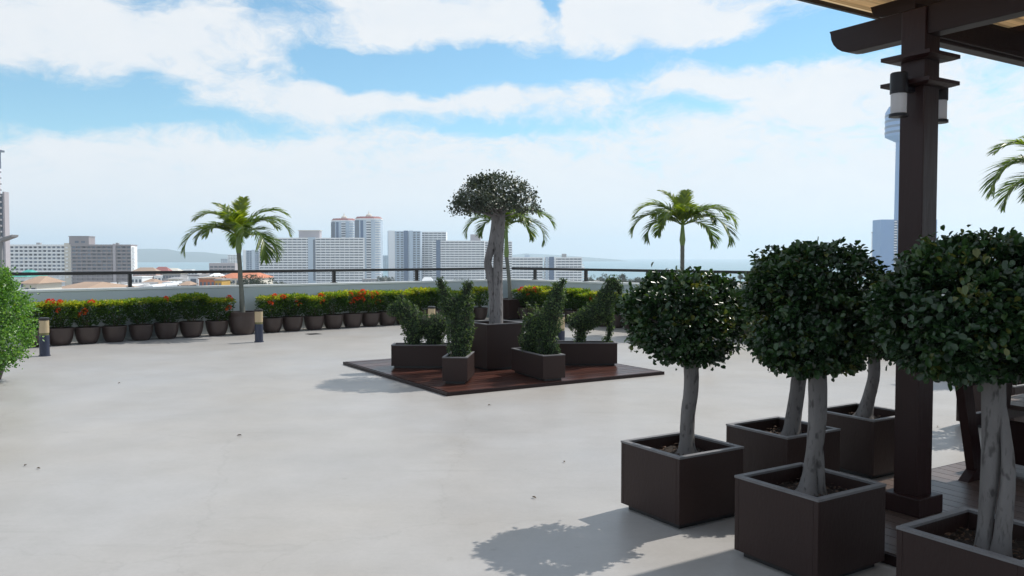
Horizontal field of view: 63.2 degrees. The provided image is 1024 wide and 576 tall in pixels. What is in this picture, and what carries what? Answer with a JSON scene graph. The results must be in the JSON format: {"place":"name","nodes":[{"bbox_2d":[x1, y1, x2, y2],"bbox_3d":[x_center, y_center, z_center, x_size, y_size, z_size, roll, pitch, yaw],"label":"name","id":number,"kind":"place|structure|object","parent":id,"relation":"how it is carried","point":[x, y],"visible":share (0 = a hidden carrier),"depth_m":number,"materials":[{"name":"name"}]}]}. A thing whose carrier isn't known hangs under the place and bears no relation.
{"place":"outdoors","nodes":[
{"label":"outdoors","id":0,"kind":"place"},
{"bbox_2d":[10,243,71,285],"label":"apartment block","id":1,"kind":"structure","parent":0,"point":[39,257],"depth_m":689.97,"materials":[{"name":"white concrete"}]},
{"bbox_2d":[18,276,65,289],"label":"town house","id":2,"kind":"structure","parent":0,"point":[42,282],"depth_m":183.06,"materials":[{"name":"beige tile"}]},
{"bbox_2d":[68,236,137,283],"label":"apartment block","id":3,"kind":"structure","parent":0,"point":[88,254],"depth_m":690.08,"materials":[{"name":"white concrete"}]},
{"bbox_2d":[132,276,152,282],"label":"town house","id":4,"kind":"structure","parent":0,"point":[136,279],"depth_m":420.29,"materials":[{"name":"white concrete"}]},
{"bbox_2d":[133,267,159,278],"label":"town house","id":5,"kind":"structure","parent":0,"point":[146,269],"depth_m":640.95,"materials":[{"name":"beige tile"}]},
{"bbox_2d":[143,279,161,281],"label":"town house","id":6,"kind":"structure","parent":0,"point":[153,280],"depth_m":382.41,"materials":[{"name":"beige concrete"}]},
{"bbox_2d":[144,284,165,286],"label":"town house","id":7,"kind":"structure","parent":0,"point":[158,285],"depth_m":237.93,"materials":[{"name":"white concrete"}]},
{"bbox_2d":[153,275,162,280],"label":"town house","id":8,"kind":"structure","parent":0,"point":[159,277],"depth_m":520.03,"materials":[{"name":"white concrete"}]},
{"bbox_2d":[156,267,171,274],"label":"town house","id":9,"kind":"structure","parent":0,"point":[163,268],"depth_m":702.40,"materials":[{"name":"red tile"}]},
{"bbox_2d":[164,283,178,285],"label":"town house","id":10,"kind":"structure","parent":0,"point":[172,284],"depth_m":266.54,"materials":[{"name":"white concrete"}]},
{"bbox_2d":[163,274,187,280],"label":"town house","id":11,"kind":"structure","parent":0,"point":[166,277],"depth_m":480.12,"materials":[{"name":"grey concrete"}]},
{"bbox_2d":[168,277,186,280],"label":"town house","id":12,"kind":"structure","parent":0,"point":[175,279],"depth_m":460.68,"materials":[{"name":"grey concrete"}]},
{"bbox_2d":[179,281,196,285],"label":"town house","id":13,"kind":"structure","parent":0,"point":[188,283],"depth_m":282.47,"materials":[{"name":"beige concrete"}]},
{"bbox_2d":[137,249,242,261],"bbox_3d":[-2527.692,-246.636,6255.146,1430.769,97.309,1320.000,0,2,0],"label":"hills","id":14,"kind":"structure","parent":0,"point":[156,255],"depth_m":5840.98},
{"bbox_2d":[187,274,210,285],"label":"town house","id":15,"kind":"structure","parent":0,"point":[193,278],"depth_m":300.10,"materials":[{"name":"grey concrete"}]},
{"bbox_2d":[209,273,224,276],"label":"town house","id":16,"kind":"structure","parent":0,"point":[217,274],"depth_m":432.41,"materials":[{"name":"white concrete"}]},
{"bbox_2d":[209,263,237,274],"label":"city block","id":17,"kind":"structure","parent":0,"point":[223,266],"depth_m":799.95,"materials":[{"name":"white concrete"}]},
{"bbox_2d":[228,255,236,262],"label":"block","id":18,"kind":"structure","parent":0,"point":[232,258],"depth_m":1899.05,"materials":[{"name":"white concrete"}]},
{"bbox_2d":[222,273,272,284],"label":"town house","id":19,"kind":"structure","parent":0,"point":[234,277],"depth_m":426.88,"materials":[{"name":"orange tile"}]},
{"bbox_2d":[243,250,258,269],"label":"glass tower","id":20,"kind":"structure","parent":0,"point":[250,259],"depth_m":1299.72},
{"bbox_2d":[259,230,364,283],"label":"hotel slab","id":21,"kind":"structure","parent":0,"point":[310,249],"depth_m":989.96,"materials":[{"name":"white concrete"}]},
{"bbox_2d":[313,239,315,280],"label":"stair window","id":22,"kind":"structure","parent":21,"relation":"in","point":[314,279],"depth_m":988.75,"materials":[{"name":"grey glass"}]},
{"bbox_2d":[331,215,354,237],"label":"tower block","id":23,"kind":"structure","parent":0,"point":[343,226],"depth_m":1038.27,"materials":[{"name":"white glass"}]},
{"bbox_2d":[355,212,382,280],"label":"tower block","id":24,"kind":"structure","parent":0,"point":[368,227],"depth_m":999.24,"materials":[{"name":"white concrete"}]},
{"bbox_2d":[362,279,377,281],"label":"town house","id":25,"kind":"structure","parent":0,"point":[368,280],"depth_m":800.14,"materials":[{"name":"grey concrete"}]},
{"bbox_2d":[388,231,421,280],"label":"apartment tower","id":26,"kind":"structure","parent":0,"point":[404,249],"depth_m":1089.02,"materials":[{"name":"white concrete"}]},
{"bbox_2d":[422,277,432,280],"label":"town house","id":27,"kind":"structure","parent":0,"point":[427,279],"depth_m":703.23,"materials":[{"name":"white concrete"}]},
{"bbox_2d":[422,232,446,278],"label":"apartment tower","id":28,"kind":"structure","parent":0,"point":[428,238],"depth_m":1119.54,"materials":[{"name":"white concrete"}]},
{"bbox_2d":[432,234,484,280],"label":"hotel slab","id":29,"kind":"structure","parent":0,"point":[459,254],"depth_m":1049.96,"materials":[{"name":"white concrete"}]},
{"bbox_2d":[0,318,980,575],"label":"terrace floor","id":30,"kind":"structure","parent":0,"point":[326,462],"depth_m":6.54,"materials":[{"name":"concrete"}]},
{"bbox_2d":[0,260,44,379],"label":"potted bush","id":31,"kind":"object","parent":30,"relation":"on","point":[8,328],"visible":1,"depth_m":10.60,"materials":[{"name":"green plant"}]},
{"bbox_2d":[15,300,52,347],"bbox_3d":[-8.506,0.631,14.777,0.666,0.826,0.597,-1,3,-32],"label":"potted shrub","id":32,"kind":"object","parent":30,"relation":"on","point":[40,305],"visible":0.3,"depth_m":14.68,"materials":[{"name":"green plant"}]},
{"bbox_2d":[38,317,50,356],"bbox_3d":[-7.534,0.785,13.401,0.174,0.622,0.174,0,2,0],"label":"bollard light","id":33,"kind":"object","parent":30,"relation":"on","point":[44,349],"visible":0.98,"depth_m":13.34,"materials":[{"name":"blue metal"}]},
{"bbox_2d":[39,298,78,345],"bbox_3d":[-8.181,0.599,15.057,0.676,0.869,0.646,-1,2,-29],"label":"potted shrub","id":34,"kind":"object","parent":30,"relation":"on","point":[61,333],"visible":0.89,"depth_m":14.92,"materials":[{"name":"green plant"}]},
{"bbox_2d":[70,298,106,343],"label":"potted shrub","id":35,"kind":"object","parent":30,"relation":"on","point":[88,333],"visible":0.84,"depth_m":15.22,"materials":[{"name":"green plant"}]},
{"bbox_2d":[97,299,131,341],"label":"potted shrub","id":36,"kind":"object","parent":30,"relation":"on","point":[114,333],"visible":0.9,"depth_m":15.52,"materials":[{"name":"green plant"}]},
{"bbox_2d":[124,296,158,340],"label":"potted shrub","id":37,"kind":"object","parent":30,"relation":"on","point":[138,331],"visible":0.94,"depth_m":15.81,"materials":[{"name":"green plant"}]},
{"bbox_2d":[146,296,185,338],"bbox_3d":[-6.753,0.563,16.237,0.682,0.852,0.616,-2,3,-43],"label":"potted shrub","id":38,"kind":"object","parent":30,"relation":"on","point":[165,327],"visible":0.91,"depth_m":16.11,"materials":[{"name":"green plant"}]},
{"bbox_2d":[172,291,211,337],"bbox_3d":[-6.376,0.526,16.544,0.646,0.901,0.632,2,3,44],"label":"potted shrub","id":39,"kind":"object","parent":30,"relation":"on","point":[190,328],"visible":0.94,"depth_m":16.42,"materials":[{"name":"green plant"}]},
{"bbox_2d":[196,295,236,335],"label":"potted shrub","id":40,"kind":"object","parent":30,"relation":"on","point":[216,326],"visible":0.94,"depth_m":16.76,"materials":[{"name":"green plant"}]},
{"bbox_2d":[178,196,293,334],"bbox_3d":[-5.645,-0.482,17.147,2.359,2.872,1.914,0,2,0],"label":"palm tree","id":41,"kind":"object","parent":30,"relation":"on","point":[242,320],"visible":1,"depth_m":16.93,"materials":[{"name":"green plant"}]},
{"bbox_2d":[0,279,507,345],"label":"parapet wall","id":42,"kind":"structure","parent":30,"relation":"on","point":[252,292],"depth_m":17.41,"materials":[{"name":"concrete"}]},
{"bbox_2d":[0,235,18,285],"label":"flood light","id":43,"kind":"object","parent":42,"relation":"on","point":[6,238],"visible":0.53,"depth_m":11.89,"materials":[{"name":"grey metal"}]},
{"bbox_2d":[6,267,505,286],"bbox_3d":[-7.416,-0.172,16.305,19.000,0.314,0.121,-2,3,-40],"label":"railing","id":44,"kind":"object","parent":42,"relation":"on","point":[130,273],"visible":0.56,"depth_m":17.49,"materials":[{"name":"black metal"}]},
{"bbox_2d":[254,309,263,341],"bbox_3d":[-4.744,0.702,15.592,0.174,0.622,0.174,0,2,0],"label":"bollard light","id":45,"kind":"object","parent":30,"relation":"on","point":[258,325],"visible":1,"depth_m":15.53,"materials":[{"name":"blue metal"}]},
{"bbox_2d":[254,293,287,332],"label":"potted shrub","id":46,"kind":"object","parent":30,"relation":"on","point":[271,324],"visible":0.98,"depth_m":17.48,"materials":[{"name":"green plant"}]},
{"bbox_2d":[276,292,309,331],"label":"potted shrub","id":47,"kind":"object","parent":30,"relation":"on","point":[290,323],"visible":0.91,"depth_m":17.78,"materials":[{"name":"green plant"}]},
{"bbox_2d":[295,293,331,329],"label":"potted shrub","id":48,"kind":"object","parent":30,"relation":"on","point":[314,320],"visible":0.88,"depth_m":18.10,"materials":[{"name":"green plant"}]},
{"bbox_2d":[317,291,349,328],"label":"potted shrub","id":49,"kind":"object","parent":30,"relation":"on","point":[333,320],"visible":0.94,"depth_m":18.39,"materials":[{"name":"green plant"}]},
{"bbox_2d":[338,289,368,327],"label":"potted shrub","id":50,"kind":"object","parent":30,"relation":"on","point":[353,319],"visible":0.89,"depth_m":18.69,"materials":[{"name":"green plant"}]},
{"bbox_2d":[355,289,386,326],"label":"potted shrub","id":51,"kind":"object","parent":30,"relation":"on","point":[371,319],"visible":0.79,"depth_m":18.99,"materials":[{"name":"green plant"}]},
{"bbox_2d":[372,289,403,325],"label":"potted shrub","id":52,"kind":"object","parent":30,"relation":"on","point":[385,319],"visible":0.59,"depth_m":19.26,"materials":[{"name":"green plant"}]},
{"bbox_2d":[390,290,418,324],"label":"potted shrub","id":53,"kind":"object","parent":30,"relation":"on","point":[407,293],"visible":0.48,"depth_m":19.61,"materials":[{"name":"green plant"}]},
{"bbox_2d":[406,286,434,316],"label":"potted shrub","id":54,"kind":"object","parent":30,"relation":"on","point":[420,290],"visible":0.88,"depth_m":19.86,"materials":[{"name":"green plant"}]},
{"bbox_2d":[428,306,435,317],"bbox_3d":[-1.589,0.670,16.448,0.174,0.622,0.174,0,2,0],"label":"bollard light","id":55,"kind":"object","parent":30,"relation":"on","point":[431,309],"visible":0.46,"depth_m":16.38,"materials":[{"name":"beige metal"}]},
{"bbox_2d":[421,287,451,317],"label":"potted shrub","id":56,"kind":"object","parent":30,"relation":"on","point":[435,300],"visible":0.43,"depth_m":20.08,"materials":[{"name":"green plant"}]},
{"bbox_2d":[436,290,461,318],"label":"potted shrub","id":57,"kind":"object","parent":30,"relation":"on","point":[455,291],"visible":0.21,"depth_m":20.44,"materials":[{"name":"green plant"}]},
{"bbox_2d":[452,290,479,311],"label":"potted shrub","id":58,"kind":"object","parent":30,"relation":"on","point":[477,298],"visible":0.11,"depth_m":20.81,"materials":[{"name":"green plant"}]},
{"bbox_2d":[472,286,488,319],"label":"potted shrub","id":59,"kind":"object","parent":30,"relation":"on","point":[480,312],"visible":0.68,"depth_m":20.98,"materials":[{"name":"green plant"}]},
{"bbox_2d":[343,358,663,395],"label":"wooden platform","id":60,"kind":"structure","parent":30,"relation":"on","point":[478,381],"depth_m":10.82,"materials":[{"name":"wood"}]},
{"bbox_2d":[385,292,451,367],"bbox_3d":[-1.260,0.585,11.720,1.043,1.056,0.463,0,2,0],"label":"topiary","id":61,"kind":"object","parent":60,"relation":"on","point":[412,351],"visible":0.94,"depth_m":11.58,"materials":[{"name":"green plant"}]},
{"bbox_2d":[435,276,477,383],"bbox_3d":[-0.696,0.505,10.446,0.540,1.311,0.669,0,2,0],"label":"topiary","id":62,"kind":"object","parent":60,"relation":"on","point":[458,364],"visible":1,"depth_m":10.34,"materials":[{"name":"green plant"}]},
{"bbox_2d":[444,169,544,370],"bbox_3d":[-0.237,-0.281,11.666,1.383,2.790,1.375,-1,3,-32],"label":"potted tree","id":63,"kind":"object","parent":60,"relation":"on","point":[495,339],"visible":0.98,"depth_m":11.47,"materials":[{"name":"green plant"}]},
{"bbox_2d":[511,277,567,380],"bbox_3d":[0.350,0.496,10.809,0.466,1.302,0.974,-1,3,-32],"label":"topiary","id":64,"kind":"object","parent":60,"relation":"on","point":[538,354],"visible":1,"depth_m":10.57,"materials":[{"name":"green plant"}]},
{"bbox_2d":[556,274,624,364],"bbox_3d":[1.095,0.451,11.978,1.075,1.305,0.444,0,2,0],"label":"topiary","id":65,"kind":"object","parent":60,"relation":"on","point":[579,350],"visible":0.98,"depth_m":11.87,"materials":[{"name":"green plant"}]},
{"bbox_2d":[462,206,556,319],"bbox_3d":[-0.068,-0.767,21.329,2.486,3.123,1.937,0,2,0],"label":"palm tree","id":66,"kind":"object","parent":30,"relation":"on","point":[511,306],"visible":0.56,"depth_m":21.14,"materials":[{"name":"green plant"}]},
{"bbox_2d":[511,286,535,319],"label":"potted shrub","id":67,"kind":"object","parent":30,"relation":"on","point":[520,291],"visible":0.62,"depth_m":21.03,"materials":[{"name":"green plant"}]},
{"bbox_2d":[522,285,552,313],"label":"potted shrub","id":68,"kind":"object","parent":30,"relation":"on","point":[529,288],"visible":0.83,"depth_m":20.73,"materials":[{"name":"green plant"}]},
{"bbox_2d":[535,289,550,313],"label":"potted shrub","id":69,"kind":"object","parent":30,"relation":"on","point":[544,293],"visible":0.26,"depth_m":20.44,"materials":[{"name":"green plant"}]},
{"bbox_2d":[556,314,564,340],"bbox_3d":[0.828,0.754,14.218,0.174,0.622,0.174,0,2,0],"label":"bollard light","id":70,"kind":"object","parent":30,"relation":"on","point":[561,336],"visible":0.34,"depth_m":14.15,"materials":[{"name":"beige metal"}]},
{"bbox_2d":[547,287,573,322],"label":"potted shrub","id":71,"kind":"object","parent":30,"relation":"on","point":[564,310],"visible":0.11,"depth_m":19.96,"materials":[{"name":"green plant"}]},
{"bbox_2d":[563,287,590,322],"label":"potted shrub","id":72,"kind":"object","parent":30,"relation":"on","point":[570,300],"visible":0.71,"depth_m":19.67,"materials":[{"name":"green plant"}]},
{"bbox_2d":[572,292,596,324],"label":"potted shrub","id":73,"kind":"object","parent":30,"relation":"on","point":[584,295],"visible":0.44,"depth_m":19.37,"materials":[{"name":"green plant"}]},
{"bbox_2d":[587,290,617,326],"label":"potted shrub","id":74,"kind":"object","parent":30,"relation":"on","point":[593,292],"visible":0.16,"depth_m":19.04,"materials":[{"name":"green plant"}]},
{"bbox_2d":[611,297,622,327],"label":"potted shrub","id":75,"kind":"object","parent":30,"relation":"on","point":[617,323],"visible":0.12,"depth_m":18.58,"materials":[{"name":"green plant"}]},
{"bbox_2d":[616,293,632,328],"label":"potted shrub","id":76,"kind":"object","parent":30,"relation":"on","point":[626,326],"visible":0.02,"depth_m":18.37,"materials":[{"name":"green plant"}]},
{"bbox_2d":[616,262,751,528],"bbox_3d":[1.060,0.621,5.173,0.781,1.568,0.862,-1,3,-32],"label":"potted tree","id":77,"kind":"object","parent":30,"relation":"on","point":[684,477],"visible":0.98,"depth_m":5.01,"materials":[{"name":"green plant"}]},
{"bbox_2d":[628,189,739,269],"bbox_3d":[3.547,-0.559,17.270,2.304,3.017,1.727,0,2,13],"label":"palm tree","id":78,"kind":"object","parent":30,"relation":"on","point":[682,209],"visible":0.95,"depth_m":17.14,"materials":[{"name":"green plant"}]},
{"bbox_2d":[511,279,944,309],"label":"parapet wall","id":79,"kind":"structure","parent":30,"relation":"on","point":[519,283],"depth_m":20.51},
{"bbox_2d":[512,267,885,283],"bbox_3d":[7.668,-0.052,13.118,0.110,0.314,24.000,-2,3,-40],"label":"railing","id":80,"kind":"object","parent":79,"relation":"on","point":[585,270],"visible":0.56,"depth_m":20.00,"materials":[{"name":"black metal"}]},
{"bbox_2d":[726,301,854,472],"bbox_3d":[1.998,0.650,5.715,0.782,1.469,0.785,-1,3,-32],"label":"potted tree","id":81,"kind":"object","parent":30,"relation":"on","point":[771,442],"visible":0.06,"depth_m":5.62,"materials":[{"name":"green plant"}]},
{"bbox_2d":[734,237,890,575],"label":"potted tree","id":82,"kind":"object","parent":30,"relation":"on","point":[811,515],"visible":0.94,"depth_m":4.17,"materials":[{"name":"green plant"}]},
{"bbox_2d":[826,280,895,478],"bbox_3d":[2.783,0.643,6.279,0.744,1.439,0.723,-1,3,-32],"label":"potted tree","id":83,"kind":"object","parent":30,"relation":"on","point":[865,425],"visible":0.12,"depth_m":6.08,"materials":[{"name":"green plant"}]},
{"bbox_2d":[877,461,964,566],"bbox_3d":[5.750,1.425,3.904,6.000,0.053,6.520,-1,3,-32],"label":"deck edge","id":84,"kind":"object","parent":30,"relation":"on","point":[889,559],"depth_m":4.32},
{"bbox_2d":[879,462,1023,554],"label":"deck","id":85,"kind":"structure","parent":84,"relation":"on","point":[951,488],"depth_m":5.39,"materials":[{"name":"wood"}]},
{"bbox_2d":[797,0,1023,517],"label":"pergola","id":86,"kind":"object","parent":85,"relation":"on","point":[921,32],"visible":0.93,"depth_m":4.96,"materials":[{"name":"wood"}]},
{"bbox_2d":[888,71,914,118],"bbox_3d":[2.290,-1.128,4.877,0.181,0.257,0.106,-1,3,-32],"label":"post lamp","id":87,"kind":"object","parent":86,"relation":"attached to","point":[900,89],"visible":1,"depth_m":4.82,"materials":[{"name":"white glass"}]},
{"bbox_2d":[938,88,948,123],"bbox_3d":[2.574,-1.135,5.055,0.181,0.257,0.106,-1,3,-32],"label":"post lamp","id":88,"kind":"object","parent":86,"relation":"attached to","point":[942,111],"visible":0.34,"depth_m":5.03,"materials":[{"name":"white glass"}]},
{"bbox_2d":[955,381,1023,482],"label":"picnic table","id":89,"kind":"object","parent":85,"relation":"on","point":[970,418],"visible":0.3,"depth_m":5.73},
{"bbox_2d":[853,224,1023,575],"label":"potted tree","id":90,"kind":"object","parent":30,"relation":"on","point":[970,322],"visible":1,"depth_m":3.39,"materials":[{"name":"green plant"}]},
{"bbox_2d":[980,136,1023,212],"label":"palm tree","id":91,"kind":"object","parent":30,"relation":"on","point":[1000,170],"visible":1,"depth_m":11.90,"materials":[{"name":"green plant"}]},
{"bbox_2d":[485,241,511,278],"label":"hotel slab","id":92,"kind":"structure","parent":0,"point":[509,257],"depth_m":1079.96,"materials":[{"name":"white concrete"}]},
{"bbox_2d":[0,0,1023,258],"label":"sky","id":93,"kind":"structure","parent":0,"point":[122,122],"materials":[{"name":"blue"}]},
{"bbox_2d":[512,255,543,279],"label":"stepped hotel","id":94,"kind":"structure","parent":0,"point":[530,262],"depth_m":960.27,"materials":[{"name":"white concrete"}]},
{"bbox_2d":[137,259,955,281],"bbox_3d":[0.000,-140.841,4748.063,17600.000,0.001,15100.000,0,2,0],"label":"sea","id":95,"kind":"structure","parent":0,"point":[725,264],"depth_m":3580.52,"materials":[{"name":"teal liquid"}]},
{"bbox_2d":[544,254,589,280],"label":"stepped hotel","id":96,"kind":"structure","parent":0,"point":[563,261],"depth_m":960.05,"materials":[{"name":"white concrete"}]},
{"bbox_2d":[512,253,623,260],"bbox_3d":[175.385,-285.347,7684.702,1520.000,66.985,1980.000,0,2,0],"label":"hills","id":97,"kind":"structure","parent":0,"point":[547,255],"depth_m":7267.97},
{"bbox_2d":[590,274,605,281],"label":"tree","id":98,"kind":"object","parent":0,"point":[597,280],"visible":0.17,"depth_m":557.62,"materials":[{"name":"green plant"}]},
{"bbox_2d":[633,277,642,282],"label":"tree","id":99,"kind":"object","parent":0,"point":[639,280],"visible":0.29,"depth_m":558.90,"materials":[{"name":"green plant"}]},
{"bbox_2d":[872,220,936,272],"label":"tower hotel","id":100,"kind":"structure","parent":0,"point":[885,239],"depth_m":1049.25,"materials":[{"name":"blue glass"}]},
{"bbox_2d":[956,383,1023,427],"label":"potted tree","id":101,"kind":"object","parent":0,"point":[1018,389],"visible":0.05,"depth_m":7.74,"materials":[{"name":"plant"}]},
{"bbox_3d":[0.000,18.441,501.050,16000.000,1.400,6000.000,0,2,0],"label":"town ground","id":102,"kind":"structure","parent":0,"visible":0},
{"bbox_2d":[0,150,10,269],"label":"building","id":103,"kind":"structure","parent":102,"relation":"on","point":[4,217],"depth_m":421.76,"materials":[{"name":"white concrete"}]},
{"bbox_2d":[12,270,47,289],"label":"town house","id":104,"kind":"structure","parent":102,"relation":"on","point":[22,279],"depth_m":200.15,"materials":[{"name":"teal glass"}]},
{"bbox_2d":[62,282,136,288],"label":"town house","id":105,"kind":"structure","parent":102,"relation":"on","point":[95,285],"depth_m":221.94,"materials":[{"name":"beige glass"}]},
{"bbox_2d":[139,282,157,284],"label":"town house","id":106,"kind":"structure","parent":102,"relation":"on","point":[152,283],"depth_m":324.86,"materials":[{"name":"grey concrete"}]},
{"bbox_2d":[198,277,223,285],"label":"town house","id":107,"kind":"structure","parent":102,"relation":"on","point":[204,281],"depth_m":290.10,"materials":[{"name":"orange glass"}]},
{"bbox_2d":[214,278,230,284],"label":"town house","id":108,"kind":"structure","parent":102,"relation":"on","point":[223,281],"depth_m":292.28,"materials":[{"name":"yellow concrete"}]},
{"bbox_2d":[236,274,264,284],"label":"tree","id":109,"kind":"object","parent":102,"relation":"on","point":[254,280],"visible":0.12,"depth_m":298.26,"materials":[{"name":"green plant"}]},
{"bbox_2d":[376,274,389,281],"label":"tree","id":110,"kind":"object","parent":102,"relation":"on","point":[382,279],"visible":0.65,"depth_m":758.74,"materials":[{"name":"green plant"}]},
{"bbox_2d":[383,255,387,268],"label":"block","id":111,"kind":"structure","parent":102,"relation":"on","point":[385,261],"depth_m":2299.46,"materials":[{"name":"white glass"}]},
{"bbox_2d":[884,107,899,219],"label":"observation tower","id":112,"kind":"structure","parent":102,"relation":"on","point":[892,130],"depth_m":1140.61,"materials":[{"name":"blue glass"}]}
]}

